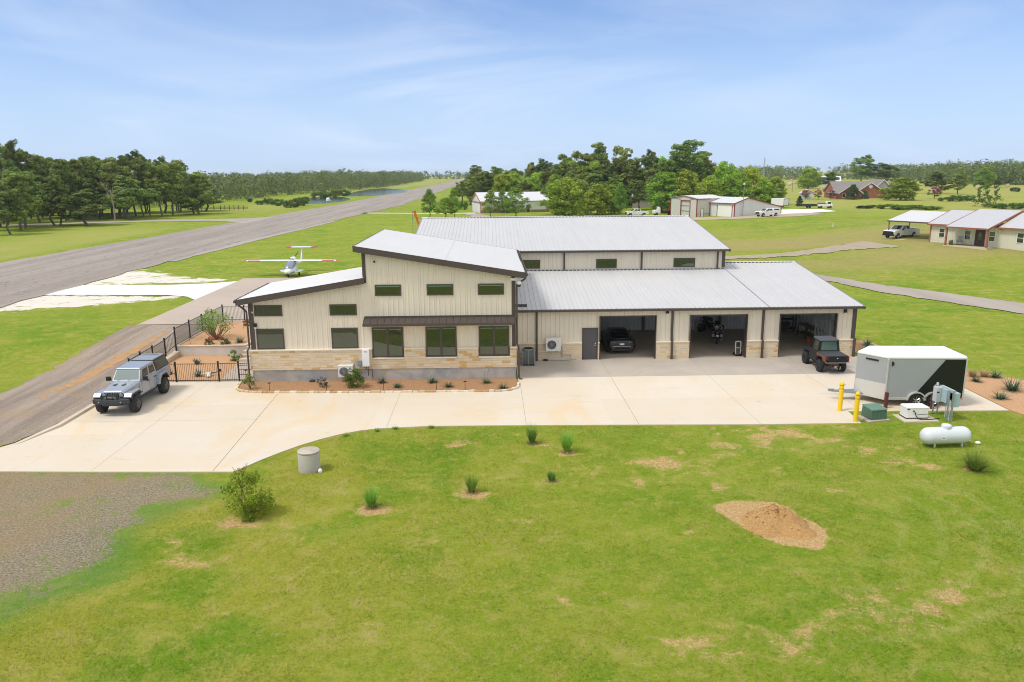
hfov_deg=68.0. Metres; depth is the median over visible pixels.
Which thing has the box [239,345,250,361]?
garden steps
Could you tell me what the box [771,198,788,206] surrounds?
box trailer
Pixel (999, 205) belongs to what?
shrub
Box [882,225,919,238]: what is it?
pickup truck
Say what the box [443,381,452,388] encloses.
yucca
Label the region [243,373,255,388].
shrub
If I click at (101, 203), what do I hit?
oak tree
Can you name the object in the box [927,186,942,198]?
crape myrtle
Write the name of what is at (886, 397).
steel post
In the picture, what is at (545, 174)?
oak tree
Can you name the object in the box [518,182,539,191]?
oak tree
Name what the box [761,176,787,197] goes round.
tree
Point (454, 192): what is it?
tree
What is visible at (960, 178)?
tree
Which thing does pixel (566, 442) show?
grass clump
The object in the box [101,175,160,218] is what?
oak tree
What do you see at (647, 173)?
oak tree
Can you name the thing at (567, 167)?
oak tree
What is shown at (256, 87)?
sky
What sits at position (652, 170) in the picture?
oak tree
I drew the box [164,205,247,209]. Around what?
board fence
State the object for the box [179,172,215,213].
oak tree
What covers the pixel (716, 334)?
motorcycle
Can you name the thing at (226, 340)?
flowering plant
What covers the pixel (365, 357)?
water heater
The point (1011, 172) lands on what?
forest
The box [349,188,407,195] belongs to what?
pond
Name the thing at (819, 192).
crape myrtle
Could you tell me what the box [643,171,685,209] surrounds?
tree
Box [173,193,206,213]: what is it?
oak tree
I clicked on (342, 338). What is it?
window
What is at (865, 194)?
evergreen tree
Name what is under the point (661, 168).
oak tree
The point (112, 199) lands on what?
dead tree
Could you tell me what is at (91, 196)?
oak tree
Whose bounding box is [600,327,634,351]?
car
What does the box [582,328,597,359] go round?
door
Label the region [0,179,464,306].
runway
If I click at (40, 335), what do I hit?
ground
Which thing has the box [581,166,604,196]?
oak tree
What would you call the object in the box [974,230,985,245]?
door
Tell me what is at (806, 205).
utility trailer
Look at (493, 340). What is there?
window
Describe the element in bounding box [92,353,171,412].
pickup truck
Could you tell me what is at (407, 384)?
front bed
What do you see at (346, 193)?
shrub
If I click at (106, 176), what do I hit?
oak tree
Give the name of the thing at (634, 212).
pickup truck
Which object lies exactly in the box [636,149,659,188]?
oak tree
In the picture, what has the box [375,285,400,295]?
window
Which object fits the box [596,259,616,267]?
window
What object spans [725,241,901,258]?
lane
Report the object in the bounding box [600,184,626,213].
tree
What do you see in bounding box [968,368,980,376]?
feather grass
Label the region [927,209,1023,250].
ranch house
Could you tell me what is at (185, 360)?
mulch bed
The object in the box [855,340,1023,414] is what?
dirt bed
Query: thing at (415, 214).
windsock
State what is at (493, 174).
oak tree
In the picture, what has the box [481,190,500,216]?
tree
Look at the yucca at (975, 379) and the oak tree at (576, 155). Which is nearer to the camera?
the yucca at (975, 379)
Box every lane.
[2,217,271,225]
[365,212,475,213]
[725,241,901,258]
[816,274,1023,313]
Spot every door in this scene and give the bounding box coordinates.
[472,202,479,212]
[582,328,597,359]
[717,205,731,216]
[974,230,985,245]
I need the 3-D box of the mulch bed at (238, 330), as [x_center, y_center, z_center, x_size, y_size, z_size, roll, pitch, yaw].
[-20.320,-0.466,56.776,5.630,0.415,8.920,-1,13,-2]
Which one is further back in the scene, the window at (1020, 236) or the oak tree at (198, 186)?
the oak tree at (198, 186)
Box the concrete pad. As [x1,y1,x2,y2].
[138,278,294,324]
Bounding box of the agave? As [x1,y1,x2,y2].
[192,358,202,363]
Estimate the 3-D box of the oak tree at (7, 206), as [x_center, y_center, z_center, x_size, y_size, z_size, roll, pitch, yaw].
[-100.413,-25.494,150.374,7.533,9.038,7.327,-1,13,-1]
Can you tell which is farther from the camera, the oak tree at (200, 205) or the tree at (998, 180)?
the tree at (998, 180)
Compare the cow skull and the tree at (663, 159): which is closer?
the cow skull
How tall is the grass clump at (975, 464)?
1.085 m
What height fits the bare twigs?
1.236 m
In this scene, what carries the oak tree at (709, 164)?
on the ground at (40, 335)
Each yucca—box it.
[235,336,244,342]
[391,381,401,387]
[426,375,437,383]
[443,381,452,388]
[481,369,493,383]
[497,382,506,388]
[860,340,875,347]
[968,374,982,382]
[989,367,1007,378]
[991,389,1012,400]
[999,377,1023,391]
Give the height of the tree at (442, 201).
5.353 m
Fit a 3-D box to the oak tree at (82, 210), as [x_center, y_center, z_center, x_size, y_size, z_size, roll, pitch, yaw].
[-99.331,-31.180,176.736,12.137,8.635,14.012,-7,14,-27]
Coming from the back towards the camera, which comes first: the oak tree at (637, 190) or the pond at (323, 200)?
the pond at (323, 200)
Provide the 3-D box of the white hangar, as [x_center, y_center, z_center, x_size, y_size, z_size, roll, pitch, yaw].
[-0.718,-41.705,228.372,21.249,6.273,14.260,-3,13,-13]
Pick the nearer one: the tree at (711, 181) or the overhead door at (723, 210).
the overhead door at (723, 210)
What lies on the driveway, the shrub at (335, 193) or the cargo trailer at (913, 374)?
the cargo trailer at (913, 374)
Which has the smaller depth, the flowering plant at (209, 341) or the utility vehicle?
the utility vehicle
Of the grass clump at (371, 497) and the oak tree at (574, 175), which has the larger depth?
the oak tree at (574, 175)
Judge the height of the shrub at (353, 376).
1.253 m
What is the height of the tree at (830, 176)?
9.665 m
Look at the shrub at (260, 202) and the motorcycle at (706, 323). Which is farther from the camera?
the shrub at (260, 202)
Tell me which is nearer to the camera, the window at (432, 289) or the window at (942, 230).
the window at (432, 289)
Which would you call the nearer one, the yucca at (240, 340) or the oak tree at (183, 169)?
the yucca at (240, 340)
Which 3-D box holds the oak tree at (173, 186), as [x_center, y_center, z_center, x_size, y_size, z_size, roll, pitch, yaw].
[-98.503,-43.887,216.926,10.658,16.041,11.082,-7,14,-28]
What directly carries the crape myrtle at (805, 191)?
on the ground at (40, 335)
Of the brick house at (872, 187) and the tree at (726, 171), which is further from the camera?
the brick house at (872, 187)
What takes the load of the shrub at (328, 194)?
on the ground at (40, 335)
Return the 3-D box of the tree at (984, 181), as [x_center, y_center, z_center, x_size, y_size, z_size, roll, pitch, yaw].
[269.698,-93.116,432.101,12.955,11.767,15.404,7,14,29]
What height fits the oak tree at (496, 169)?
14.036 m
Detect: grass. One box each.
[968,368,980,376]
[978,369,993,376]
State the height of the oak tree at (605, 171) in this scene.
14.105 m
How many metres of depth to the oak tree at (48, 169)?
205.37 m
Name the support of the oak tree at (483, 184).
on the ground at (40, 335)
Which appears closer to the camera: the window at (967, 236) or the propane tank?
the propane tank
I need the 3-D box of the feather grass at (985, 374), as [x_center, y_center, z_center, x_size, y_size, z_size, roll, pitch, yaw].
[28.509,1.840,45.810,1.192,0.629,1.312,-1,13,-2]
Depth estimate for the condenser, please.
49.01 m
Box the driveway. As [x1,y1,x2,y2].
[0,373,1008,472]
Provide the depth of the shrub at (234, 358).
50.70 m
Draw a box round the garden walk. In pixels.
[220,362,253,380]
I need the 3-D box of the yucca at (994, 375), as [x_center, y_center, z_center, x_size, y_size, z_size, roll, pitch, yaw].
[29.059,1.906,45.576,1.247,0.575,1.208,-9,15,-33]
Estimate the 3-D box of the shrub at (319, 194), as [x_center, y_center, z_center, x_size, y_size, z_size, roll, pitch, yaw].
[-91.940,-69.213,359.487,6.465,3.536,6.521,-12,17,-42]
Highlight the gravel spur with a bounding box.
[466,213,489,217]
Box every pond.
[305,197,349,203]
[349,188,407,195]
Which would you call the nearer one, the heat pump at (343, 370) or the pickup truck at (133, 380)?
the pickup truck at (133, 380)
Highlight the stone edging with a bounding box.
[236,382,519,392]
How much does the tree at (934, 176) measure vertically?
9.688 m
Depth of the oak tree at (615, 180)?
243.44 m
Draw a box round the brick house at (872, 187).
[823,179,895,198]
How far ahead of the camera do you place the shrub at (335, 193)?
371.27 m
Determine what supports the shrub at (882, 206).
on the ground at (40, 335)
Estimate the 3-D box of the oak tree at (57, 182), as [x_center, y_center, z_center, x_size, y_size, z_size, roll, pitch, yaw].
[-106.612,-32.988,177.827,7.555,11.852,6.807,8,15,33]
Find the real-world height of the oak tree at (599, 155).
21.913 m
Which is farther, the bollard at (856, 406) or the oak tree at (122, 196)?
the oak tree at (122, 196)
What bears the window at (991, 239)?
in the ranch house at (988, 229)
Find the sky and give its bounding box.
[0,0,1023,175]
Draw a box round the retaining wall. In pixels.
[174,321,250,355]
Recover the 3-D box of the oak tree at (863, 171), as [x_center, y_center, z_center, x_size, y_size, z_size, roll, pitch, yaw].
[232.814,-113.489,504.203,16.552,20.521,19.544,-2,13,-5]
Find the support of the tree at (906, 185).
on the ground at (40, 335)
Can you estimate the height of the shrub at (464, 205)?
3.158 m
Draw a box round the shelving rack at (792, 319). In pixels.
[780,315,796,331]
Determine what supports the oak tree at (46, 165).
on the ground at (40, 335)
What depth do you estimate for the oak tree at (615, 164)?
250.72 m
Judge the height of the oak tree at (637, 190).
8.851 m
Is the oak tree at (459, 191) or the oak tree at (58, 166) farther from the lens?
the oak tree at (459, 191)
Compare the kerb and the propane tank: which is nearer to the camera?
the propane tank
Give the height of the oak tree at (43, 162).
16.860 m
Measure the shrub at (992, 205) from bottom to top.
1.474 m
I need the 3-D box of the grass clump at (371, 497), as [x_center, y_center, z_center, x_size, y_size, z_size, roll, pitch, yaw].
[-5.277,5.809,28.408,1.043,0.996,1.002,-1,13,-2]
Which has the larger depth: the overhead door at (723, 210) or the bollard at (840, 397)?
the overhead door at (723, 210)
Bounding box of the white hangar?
[471,192,549,212]
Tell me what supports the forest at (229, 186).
on the ground at (40, 335)
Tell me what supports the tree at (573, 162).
on the ground at (40, 335)
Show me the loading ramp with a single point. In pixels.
(823, 320)
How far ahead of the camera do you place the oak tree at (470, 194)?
274.68 m
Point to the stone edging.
(402, 391)
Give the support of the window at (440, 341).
in the barn house at (457, 297)
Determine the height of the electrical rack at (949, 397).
1.700 m
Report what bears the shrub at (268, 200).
on the ground at (40, 335)
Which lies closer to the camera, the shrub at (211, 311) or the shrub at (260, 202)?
the shrub at (211, 311)
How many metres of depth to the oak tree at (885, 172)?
497.00 m
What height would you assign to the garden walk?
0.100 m
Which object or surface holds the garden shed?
on the ground at (40, 335)
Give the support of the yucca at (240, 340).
on the mulch bed at (238, 330)
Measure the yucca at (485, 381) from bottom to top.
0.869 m
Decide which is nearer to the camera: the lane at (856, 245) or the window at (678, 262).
the window at (678, 262)
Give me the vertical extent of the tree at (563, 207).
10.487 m
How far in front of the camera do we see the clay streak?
49.34 m
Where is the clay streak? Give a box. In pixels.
[38,331,169,398]
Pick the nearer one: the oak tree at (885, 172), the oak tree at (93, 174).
the oak tree at (93, 174)
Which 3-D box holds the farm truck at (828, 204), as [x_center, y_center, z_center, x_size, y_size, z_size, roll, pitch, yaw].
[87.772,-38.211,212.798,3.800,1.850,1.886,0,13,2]
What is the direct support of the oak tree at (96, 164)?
on the ground at (40, 335)
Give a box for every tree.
[0,139,31,219]
[0,144,14,223]
[0,167,47,227]
[0,171,42,230]
[0,189,32,234]
[12,148,48,218]
[25,156,49,217]
[26,170,47,222]
[36,183,69,225]
[39,156,54,215]
[41,168,63,217]
[43,159,84,219]
[44,175,74,224]
[45,157,59,214]
[45,158,80,220]
[57,188,112,225]
[66,157,103,194]
[69,177,98,206]
[78,161,98,215]
[85,171,111,217]
[87,155,111,215]
[93,162,136,218]
[96,171,125,217]
[100,180,128,220]
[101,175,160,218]
[103,156,116,169]
[110,149,142,215]
[129,154,155,213]
[131,162,153,216]
[138,171,154,216]
[140,155,173,216]
[153,159,185,214]
[154,178,181,212]
[167,160,190,211]
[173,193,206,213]
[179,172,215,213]
[202,181,223,210]
[421,188,437,216]
[433,197,456,216]
[446,189,462,216]
[451,181,467,200]
[458,182,477,204]
[460,165,481,183]
[465,174,478,190]
[469,172,493,191]
[470,171,489,189]
[479,173,495,191]
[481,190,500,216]
[489,166,503,174]
[491,173,513,191]
[497,190,510,212]
[499,172,523,191]
[503,187,531,215]
[508,168,523,175]
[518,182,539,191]
[519,177,543,191]
[521,162,539,176]
[530,171,546,191]
[536,158,553,172]
[536,173,568,214]
[538,172,553,189]
[539,167,553,197]
[544,177,587,215]
[552,153,571,170]
[555,162,573,199]
[561,158,583,174]
[563,169,583,183]
[568,179,590,206]
[571,150,591,168]
[571,167,582,199]
[579,172,605,197]
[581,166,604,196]
[582,142,609,167]
[582,183,613,214]
[588,160,606,180]
[594,164,615,182]
[599,176,631,205]
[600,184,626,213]
[607,157,633,194]
[612,146,638,201]
[612,183,628,214]
[618,168,635,203]
[619,161,644,205]
[624,180,651,208]
[631,161,641,203]
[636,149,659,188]
[643,163,659,199]
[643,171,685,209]
[644,166,657,187]
[648,162,668,190]
[652,156,668,199]
[664,139,711,187]
[669,169,702,199]
[689,182,713,194]
[697,151,716,182]
[702,175,729,195]
[711,161,740,196]
[719,172,752,196]
[740,167,767,198]
[750,178,777,202]
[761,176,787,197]
[794,167,822,188]
[796,196,802,204]
[814,172,839,184]
[845,184,861,199]
[849,154,875,180]
[861,190,868,198]
[867,162,901,180]
[876,177,923,199]
[919,171,950,190]
[946,172,970,193]
[971,184,1002,205]
[972,167,996,187]
[990,174,1004,186]
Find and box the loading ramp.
[814,318,831,338]
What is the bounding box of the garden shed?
[799,189,813,198]
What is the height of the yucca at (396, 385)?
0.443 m
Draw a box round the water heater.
[362,348,372,377]
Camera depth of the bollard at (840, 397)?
39.26 m
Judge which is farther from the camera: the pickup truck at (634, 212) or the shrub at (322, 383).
the pickup truck at (634, 212)
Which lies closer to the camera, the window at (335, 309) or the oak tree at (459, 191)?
the window at (335, 309)
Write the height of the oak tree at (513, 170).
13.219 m
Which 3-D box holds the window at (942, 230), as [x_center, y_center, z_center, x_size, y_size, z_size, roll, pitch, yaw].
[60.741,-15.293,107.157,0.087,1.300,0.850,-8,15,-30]
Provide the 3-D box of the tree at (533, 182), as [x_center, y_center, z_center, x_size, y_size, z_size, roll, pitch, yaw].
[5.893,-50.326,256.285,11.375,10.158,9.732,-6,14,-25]
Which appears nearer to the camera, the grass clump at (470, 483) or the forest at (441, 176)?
the grass clump at (470, 483)
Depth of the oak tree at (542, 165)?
277.75 m
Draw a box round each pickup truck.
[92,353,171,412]
[624,209,648,215]
[754,208,780,216]
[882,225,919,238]
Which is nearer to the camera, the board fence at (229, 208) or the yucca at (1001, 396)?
the yucca at (1001, 396)
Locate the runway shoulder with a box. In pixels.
[171,221,334,260]
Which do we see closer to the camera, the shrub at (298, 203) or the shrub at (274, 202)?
the shrub at (298, 203)
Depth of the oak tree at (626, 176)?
251.32 m
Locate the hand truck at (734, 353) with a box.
[733,341,741,355]
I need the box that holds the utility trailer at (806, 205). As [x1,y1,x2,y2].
[797,201,817,207]
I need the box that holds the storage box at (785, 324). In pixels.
[782,322,789,327]
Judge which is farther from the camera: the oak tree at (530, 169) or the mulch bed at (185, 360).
the oak tree at (530, 169)
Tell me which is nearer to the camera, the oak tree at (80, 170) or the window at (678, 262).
the window at (678, 262)
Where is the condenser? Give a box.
[522,347,534,365]
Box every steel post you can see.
[883,392,888,407]
[930,393,934,408]
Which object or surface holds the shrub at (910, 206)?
on the ground at (40, 335)
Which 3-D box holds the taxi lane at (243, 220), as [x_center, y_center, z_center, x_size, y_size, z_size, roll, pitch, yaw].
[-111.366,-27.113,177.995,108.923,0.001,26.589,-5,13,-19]
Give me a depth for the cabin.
240.44 m
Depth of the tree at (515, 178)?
260.02 m
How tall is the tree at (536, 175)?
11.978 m
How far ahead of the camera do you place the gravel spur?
207.32 m
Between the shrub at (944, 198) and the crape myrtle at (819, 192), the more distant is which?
the crape myrtle at (819, 192)
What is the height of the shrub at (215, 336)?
2.072 m
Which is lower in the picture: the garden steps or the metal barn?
the garden steps
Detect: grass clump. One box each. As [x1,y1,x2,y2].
[360,483,382,510]
[462,472,482,494]
[524,423,538,445]
[545,470,557,482]
[554,427,576,454]
[953,447,1000,472]
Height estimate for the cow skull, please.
0.306 m
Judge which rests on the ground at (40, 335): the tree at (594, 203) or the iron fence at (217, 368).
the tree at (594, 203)
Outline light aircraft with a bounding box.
[245,246,339,276]
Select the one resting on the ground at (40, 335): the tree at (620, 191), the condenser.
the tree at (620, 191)
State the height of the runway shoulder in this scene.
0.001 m
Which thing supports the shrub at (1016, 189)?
on the ground at (40, 335)
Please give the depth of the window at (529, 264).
58.76 m
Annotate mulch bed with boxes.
[167,355,240,380]
[181,321,250,344]
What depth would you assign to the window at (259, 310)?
44.80 m
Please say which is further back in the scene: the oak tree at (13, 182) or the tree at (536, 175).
the tree at (536, 175)
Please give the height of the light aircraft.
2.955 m
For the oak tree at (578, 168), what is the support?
on the ground at (40, 335)
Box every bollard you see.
[837,382,843,410]
[853,391,859,421]
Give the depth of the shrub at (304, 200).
276.62 m
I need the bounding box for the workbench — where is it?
[797,323,825,339]
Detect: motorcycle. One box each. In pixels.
[697,316,723,331]
[711,320,723,343]
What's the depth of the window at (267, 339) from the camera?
45.17 m
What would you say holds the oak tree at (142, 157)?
on the ground at (40, 335)
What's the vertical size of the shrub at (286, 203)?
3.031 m
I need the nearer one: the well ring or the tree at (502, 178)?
the well ring
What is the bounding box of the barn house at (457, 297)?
[233,215,865,381]
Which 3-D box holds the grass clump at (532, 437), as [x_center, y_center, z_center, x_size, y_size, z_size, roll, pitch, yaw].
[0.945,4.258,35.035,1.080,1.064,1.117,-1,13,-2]
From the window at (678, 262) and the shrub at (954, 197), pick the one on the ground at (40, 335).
the shrub at (954, 197)
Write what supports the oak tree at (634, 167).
on the ground at (40, 335)
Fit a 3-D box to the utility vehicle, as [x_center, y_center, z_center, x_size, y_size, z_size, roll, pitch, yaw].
[19.795,0.746,47.881,1.710,1.994,3.601,-1,13,-2]
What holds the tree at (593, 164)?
on the ground at (40, 335)
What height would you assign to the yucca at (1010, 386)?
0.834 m
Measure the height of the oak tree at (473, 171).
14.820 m
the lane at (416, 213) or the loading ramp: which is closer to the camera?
the loading ramp
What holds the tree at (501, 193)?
on the ground at (40, 335)
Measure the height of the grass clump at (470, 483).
0.861 m
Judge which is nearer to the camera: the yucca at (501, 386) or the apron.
the yucca at (501, 386)
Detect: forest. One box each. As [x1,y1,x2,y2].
[43,168,425,211]
[210,170,534,178]
[606,158,1023,184]
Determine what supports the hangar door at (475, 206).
in the white hangar
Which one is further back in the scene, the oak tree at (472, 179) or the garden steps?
the oak tree at (472, 179)
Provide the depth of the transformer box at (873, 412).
37.99 m
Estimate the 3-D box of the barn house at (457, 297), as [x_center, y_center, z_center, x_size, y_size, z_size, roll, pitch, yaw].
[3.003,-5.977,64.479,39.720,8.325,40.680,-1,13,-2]
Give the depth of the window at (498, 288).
44.92 m
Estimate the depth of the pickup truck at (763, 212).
179.18 m
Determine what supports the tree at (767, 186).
on the ground at (40, 335)
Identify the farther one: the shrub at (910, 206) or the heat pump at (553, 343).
the shrub at (910, 206)
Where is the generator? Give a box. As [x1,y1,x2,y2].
[892,403,939,422]
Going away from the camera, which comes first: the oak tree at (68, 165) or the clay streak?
the clay streak
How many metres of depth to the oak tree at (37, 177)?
187.01 m
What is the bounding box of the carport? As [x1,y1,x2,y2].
[884,210,945,239]
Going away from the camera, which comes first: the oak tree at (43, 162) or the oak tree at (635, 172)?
the oak tree at (43, 162)
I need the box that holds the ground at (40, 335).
[0,171,1023,681]
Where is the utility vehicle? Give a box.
[802,336,849,371]
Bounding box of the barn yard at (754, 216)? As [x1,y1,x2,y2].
[691,213,818,219]
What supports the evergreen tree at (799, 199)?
on the ground at (40, 335)
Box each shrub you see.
[194,312,234,339]
[202,307,221,335]
[219,468,275,523]
[227,349,240,360]
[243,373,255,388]
[254,200,265,204]
[262,198,275,203]
[269,199,283,205]
[279,200,293,207]
[289,199,301,206]
[294,196,308,205]
[310,191,323,197]
[316,376,327,386]
[320,191,333,197]
[331,190,342,196]
[338,190,351,195]
[344,368,364,387]
[456,201,467,209]
[854,205,873,207]
[875,204,897,208]
[889,205,911,209]
[900,205,917,209]
[918,206,942,209]
[937,197,951,200]
[946,195,969,200]
[981,203,1001,207]
[996,203,1023,208]
[1009,187,1020,191]
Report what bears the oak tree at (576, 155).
on the ground at (40, 335)
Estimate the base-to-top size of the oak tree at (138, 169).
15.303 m
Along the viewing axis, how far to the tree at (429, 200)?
198.87 m
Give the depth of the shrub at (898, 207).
201.72 m
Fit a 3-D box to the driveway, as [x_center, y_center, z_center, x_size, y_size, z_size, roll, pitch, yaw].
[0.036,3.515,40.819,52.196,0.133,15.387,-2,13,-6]
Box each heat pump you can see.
[338,364,355,377]
[546,337,562,355]
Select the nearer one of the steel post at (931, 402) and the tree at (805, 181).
the steel post at (931, 402)
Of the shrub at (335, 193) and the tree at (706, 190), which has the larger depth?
the shrub at (335, 193)
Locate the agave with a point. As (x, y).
(197, 361)
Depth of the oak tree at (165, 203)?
233.75 m
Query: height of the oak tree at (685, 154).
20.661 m
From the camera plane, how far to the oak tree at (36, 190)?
168.19 m
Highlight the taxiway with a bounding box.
[46,281,236,299]
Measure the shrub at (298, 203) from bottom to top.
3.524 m
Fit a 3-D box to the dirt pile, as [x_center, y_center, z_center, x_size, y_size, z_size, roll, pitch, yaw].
[9.383,6.166,26.981,3.189,0.714,2.788,4,13,18]
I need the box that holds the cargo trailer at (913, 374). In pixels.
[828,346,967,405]
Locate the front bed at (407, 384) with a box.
[239,378,516,391]
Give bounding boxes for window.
[254,305,282,315]
[256,328,284,349]
[329,304,356,315]
[331,328,358,348]
[372,327,403,357]
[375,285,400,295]
[425,326,456,356]
[427,284,452,294]
[478,283,503,294]
[479,326,508,355]
[523,260,539,268]
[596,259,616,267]
[673,258,694,266]
[938,228,945,237]
[964,230,971,239]
[988,231,995,241]
[1016,233,1023,243]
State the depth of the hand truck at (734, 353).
51.45 m
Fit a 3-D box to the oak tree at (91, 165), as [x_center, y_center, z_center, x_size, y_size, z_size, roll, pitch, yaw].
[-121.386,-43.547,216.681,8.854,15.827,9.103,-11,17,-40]
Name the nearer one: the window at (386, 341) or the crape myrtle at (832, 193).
the window at (386, 341)
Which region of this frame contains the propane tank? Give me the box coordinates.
[919,423,971,447]
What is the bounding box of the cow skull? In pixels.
[199,371,217,376]
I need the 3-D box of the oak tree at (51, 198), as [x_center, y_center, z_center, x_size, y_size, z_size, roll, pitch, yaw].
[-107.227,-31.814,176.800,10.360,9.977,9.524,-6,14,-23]
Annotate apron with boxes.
[516,356,856,377]
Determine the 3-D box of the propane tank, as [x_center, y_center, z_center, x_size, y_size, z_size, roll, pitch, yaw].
[19.664,4.251,34.402,2.316,1.040,0.776,-1,13,-5]
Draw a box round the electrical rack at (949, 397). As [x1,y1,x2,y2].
[931,382,960,420]
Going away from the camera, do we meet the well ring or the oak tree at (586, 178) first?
the well ring
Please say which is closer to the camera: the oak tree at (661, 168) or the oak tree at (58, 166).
the oak tree at (58, 166)
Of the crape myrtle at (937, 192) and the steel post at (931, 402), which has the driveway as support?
the steel post at (931, 402)
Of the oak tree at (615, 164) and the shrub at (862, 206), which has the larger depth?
the oak tree at (615, 164)
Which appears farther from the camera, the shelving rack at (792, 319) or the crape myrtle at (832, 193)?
the crape myrtle at (832, 193)
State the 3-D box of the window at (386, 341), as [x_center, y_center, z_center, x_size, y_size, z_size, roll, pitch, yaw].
[-7.433,0.082,45.408,1.850,1.830,0.087,-1,13,-2]
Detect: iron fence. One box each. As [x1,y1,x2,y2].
[127,304,248,361]
[169,361,251,381]
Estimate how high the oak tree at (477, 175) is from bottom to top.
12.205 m
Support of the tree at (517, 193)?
on the ground at (40, 335)
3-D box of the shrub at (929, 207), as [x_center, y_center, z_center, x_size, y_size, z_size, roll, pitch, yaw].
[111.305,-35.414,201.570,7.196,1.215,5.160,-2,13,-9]
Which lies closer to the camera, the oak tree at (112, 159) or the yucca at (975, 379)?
the yucca at (975, 379)
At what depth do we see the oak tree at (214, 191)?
240.70 m
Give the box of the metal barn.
[670,195,782,216]
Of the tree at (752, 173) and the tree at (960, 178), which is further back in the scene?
the tree at (960, 178)
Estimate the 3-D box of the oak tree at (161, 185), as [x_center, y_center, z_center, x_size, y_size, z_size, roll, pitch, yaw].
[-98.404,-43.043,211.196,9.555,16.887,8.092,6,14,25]
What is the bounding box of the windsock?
[412,210,418,224]
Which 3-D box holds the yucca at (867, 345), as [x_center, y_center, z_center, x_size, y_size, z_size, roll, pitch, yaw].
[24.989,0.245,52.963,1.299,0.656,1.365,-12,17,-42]
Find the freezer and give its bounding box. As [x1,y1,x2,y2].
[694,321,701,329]
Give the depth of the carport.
113.80 m
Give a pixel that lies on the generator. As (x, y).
(913, 412)
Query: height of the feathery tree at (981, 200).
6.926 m
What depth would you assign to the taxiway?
77.81 m
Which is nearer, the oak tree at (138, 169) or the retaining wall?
the retaining wall
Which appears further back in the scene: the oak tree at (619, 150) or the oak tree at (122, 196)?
the oak tree at (619, 150)
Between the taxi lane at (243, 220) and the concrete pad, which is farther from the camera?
the taxi lane at (243, 220)
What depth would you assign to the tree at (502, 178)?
258.82 m
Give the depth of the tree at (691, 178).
207.96 m
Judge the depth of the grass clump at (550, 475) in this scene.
30.78 m
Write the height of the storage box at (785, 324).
0.430 m
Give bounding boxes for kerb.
[14,351,179,443]
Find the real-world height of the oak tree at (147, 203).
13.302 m
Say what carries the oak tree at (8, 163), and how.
on the ground at (40, 335)
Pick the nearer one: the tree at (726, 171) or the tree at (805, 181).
the tree at (726, 171)
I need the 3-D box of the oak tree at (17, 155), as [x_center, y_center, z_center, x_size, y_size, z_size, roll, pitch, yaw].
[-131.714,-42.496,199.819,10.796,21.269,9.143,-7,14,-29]
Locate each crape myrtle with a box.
[801,189,809,198]
[814,189,822,198]
[826,190,836,197]
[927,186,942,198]
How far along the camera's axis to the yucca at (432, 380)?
45.15 m
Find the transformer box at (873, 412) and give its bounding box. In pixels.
[858,403,890,422]
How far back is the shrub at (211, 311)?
54.79 m
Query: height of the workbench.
0.920 m
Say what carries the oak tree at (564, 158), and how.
on the ground at (40, 335)
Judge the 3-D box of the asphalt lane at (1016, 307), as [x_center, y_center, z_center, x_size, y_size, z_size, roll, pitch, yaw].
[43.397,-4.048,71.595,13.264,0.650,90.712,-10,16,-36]
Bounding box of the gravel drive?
[0,324,204,445]
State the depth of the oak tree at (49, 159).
219.17 m
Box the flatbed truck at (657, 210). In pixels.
[652,207,669,214]
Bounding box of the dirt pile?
[741,503,816,539]
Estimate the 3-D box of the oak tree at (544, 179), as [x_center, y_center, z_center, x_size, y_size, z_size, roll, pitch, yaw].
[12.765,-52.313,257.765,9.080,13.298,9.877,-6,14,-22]
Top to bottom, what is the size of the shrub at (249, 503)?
1.890 m
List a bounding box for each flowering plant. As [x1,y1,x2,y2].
[204,337,214,344]
[219,337,230,344]
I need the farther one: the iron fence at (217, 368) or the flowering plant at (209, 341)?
the flowering plant at (209, 341)
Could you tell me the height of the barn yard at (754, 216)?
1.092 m
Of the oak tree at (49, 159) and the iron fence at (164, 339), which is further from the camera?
the oak tree at (49, 159)
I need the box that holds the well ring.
[297,446,320,473]
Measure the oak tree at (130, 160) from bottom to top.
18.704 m
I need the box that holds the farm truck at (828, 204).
[817,201,832,207]
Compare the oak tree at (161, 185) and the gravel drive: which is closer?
the gravel drive
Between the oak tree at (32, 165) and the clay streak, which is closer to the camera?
the clay streak
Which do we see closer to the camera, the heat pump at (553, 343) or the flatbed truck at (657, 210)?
the heat pump at (553, 343)
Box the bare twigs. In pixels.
[232,463,246,494]
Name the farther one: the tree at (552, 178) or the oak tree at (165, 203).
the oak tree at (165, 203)
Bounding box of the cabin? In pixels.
[632,194,652,207]
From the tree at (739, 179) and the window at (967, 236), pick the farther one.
the tree at (739, 179)
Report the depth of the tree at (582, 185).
211.21 m

